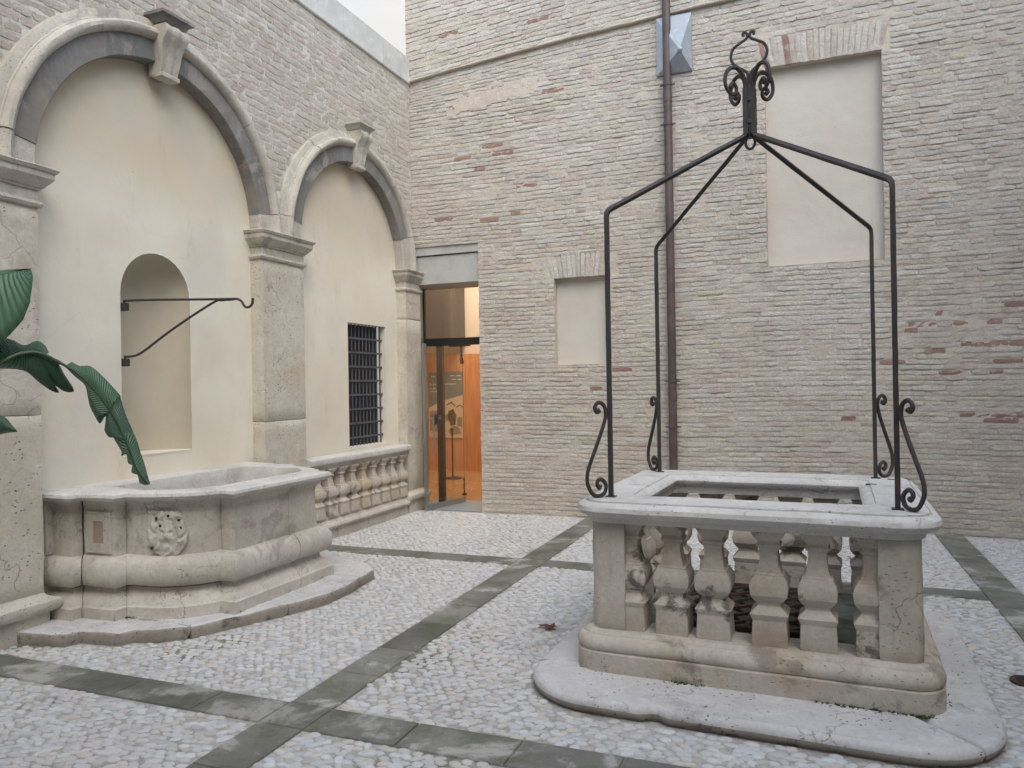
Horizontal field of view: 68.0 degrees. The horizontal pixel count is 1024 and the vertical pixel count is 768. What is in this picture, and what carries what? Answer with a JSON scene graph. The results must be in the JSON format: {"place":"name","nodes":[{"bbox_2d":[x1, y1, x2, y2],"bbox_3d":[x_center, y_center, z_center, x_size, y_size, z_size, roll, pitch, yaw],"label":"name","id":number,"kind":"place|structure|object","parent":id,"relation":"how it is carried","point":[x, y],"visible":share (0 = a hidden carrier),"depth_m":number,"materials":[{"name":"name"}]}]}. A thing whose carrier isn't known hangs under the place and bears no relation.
{"place":"outdoors","nodes":[
{"label":"outdoors","id":0,"kind":"place"},
{"bbox_2d":[0,510,1023,767],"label":"ground","id":1,"kind":"structure","parent":0,"point":[472,672],"depth_m":4.31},
{"bbox_2d":[0,269,149,484],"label":"potted plant","id":2,"kind":"object","parent":1,"relation":"on","point":[36,361],"visible":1,"depth_m":2.83,"materials":[{"name":"green plant"}]},
{"bbox_2d":[18,462,373,646],"bbox_3d":[-2.157,1.191,5.843,1.624,0.954,2.716,-1,0,21],"label":"stone basin","id":3,"kind":"object","parent":1,"relation":"on","point":[176,556],"visible":1,"depth_m":5.16,"materials":[{"name":"stone"}]},
{"bbox_2d":[0,0,424,649],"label":"arcade wall","id":4,"kind":"structure","parent":1,"relation":"on","point":[248,150],"depth_m":6.51,"materials":[{"name":"paint"}]},
{"bbox_2d":[120,298,253,366],"bbox_3d":[-2.413,-0.401,5.589,1.271,0.512,0.044,-1,0,21],"label":"wall bracket","id":5,"kind":"object","parent":4,"relation":"attached to","point":[125,360],"depth_m":5.63,"materials":[{"name":"metal"}]},
{"bbox_2d":[348,322,386,447],"bbox_3d":[-1.782,0.010,9.052,0.150,1.430,0.830,-1,0,21],"label":"barred window","id":6,"kind":"structure","parent":4,"relation":"attached to","point":[362,384],"depth_m":9.18,"materials":[{"name":"black metal"}]},
{"bbox_2d":[306,444,411,537],"bbox_3d":[-1.730,1.212,8.658,0.202,0.899,2.088,-1,0,21],"label":"balustrade","id":7,"kind":"object","parent":1,"relation":"on","point":[352,501],"visible":0.84,"depth_m":8.59,"materials":[{"name":"stone"}]},
{"bbox_2d":[353,324,482,500],"bbox_3d":[-1.135,-0.653,12.590,5.400,4.800,3.940,-1,0,21],"label":"interior room","id":8,"kind":"object","parent":1,"relation":"on","point":[472,427],"visible":0.05,"depth_m":14.22,"materials":[{"name":"orange"}]},
{"bbox_2d":[450,345,470,363],"bbox_3d":[-0.795,-0.446,11.451,0.350,0.292,0.080,-1,0,21],"label":"track spotlight","id":9,"kind":"object","parent":8,"relation":"hanging from","point":[460,346],"visible":0.32,"depth_m":11.44,"materials":[{"name":"brown metal"}]},
{"bbox_2d":[538,623,555,628],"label":"fallen leaves","id":10,"kind":"object","parent":1,"relation":"on","point":[548,626],"visible":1,"depth_m":4.97,"materials":[{"name":"brown plant"}]},
{"bbox_2d":[405,0,1023,538],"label":"brick wall","id":11,"kind":"structure","parent":1,"relation":"on","point":[537,138],"depth_m":8.45,"materials":[{"name":"brick"}]},
{"bbox_2d":[415,243,482,512],"bbox_3d":[-0.783,-0.070,10.084,1.150,3.450,0.963,-1,0,21],"label":"glass door","id":12,"kind":"structure","parent":11,"relation":"attached to","point":[449,302],"depth_m":10.09,"materials":[{"name":"grey paint"}]},
{"bbox_2d":[660,0,680,469],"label":"downpipe","id":13,"kind":"object","parent":11,"relation":"attached to","point":[667,124],"visible":0.96,"depth_m":8.60,"materials":[{"name":"grey metal"}]},
{"bbox_2d":[656,12,692,76],"bbox_3d":[1.828,-3.882,8.606,0.400,0.660,0.220,-1,0,21],"label":"vent hood","id":14,"kind":"object","parent":11,"relation":"attached to","point":[680,45],"visible":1,"depth_m":8.59,"materials":[{"name":"metal"}]},
{"bbox_2d":[533,470,1006,767],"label":"stone well","id":15,"kind":"object","parent":1,"relation":"on","point":[874,634],"visible":1,"depth_m":3.74,"materials":[{"name":"stone"}]},
{"bbox_2d":[687,583,803,637],"bbox_3d":[1.427,1.306,4.457,0.824,0.034,0.904,-1,0,23],"label":"iron grate","id":16,"kind":"object","parent":15,"relation":"on","point":[747,622],"visible":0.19,"depth_m":4.42,"materials":[{"name":"black metal"}]},
{"bbox_2d":[585,30,926,511],"bbox_3d":[1.411,-0.734,4.453,1.635,2.687,1.459,-1,0,23],"label":"iron well frame","id":17,"kind":"object","parent":15,"relation":"on","point":[749,100],"visible":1,"depth_m":4.32,"materials":[{"name":"black metal"}]},
{"bbox_2d":[669,681,951,719],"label":"weeds","id":18,"kind":"object","parent":15,"relation":"on","point":[925,717],"visible":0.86,"depth_m":3.48,"materials":[{"name":"green plant"}]},
{"bbox_2d":[1009,675,1023,686],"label":"drain cover","id":19,"kind":"object","parent":1,"relation":"on","point":[1018,680],"visible":1,"depth_m":3.98,"materials":[{"name":"metal"}]},
{"bbox_2d":[0,517,1023,767],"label":"path","id":20,"kind":"structure","parent":0,"point":[280,723],"depth_m":3.98,"materials":[{"name":"grey stone"}]}
]}

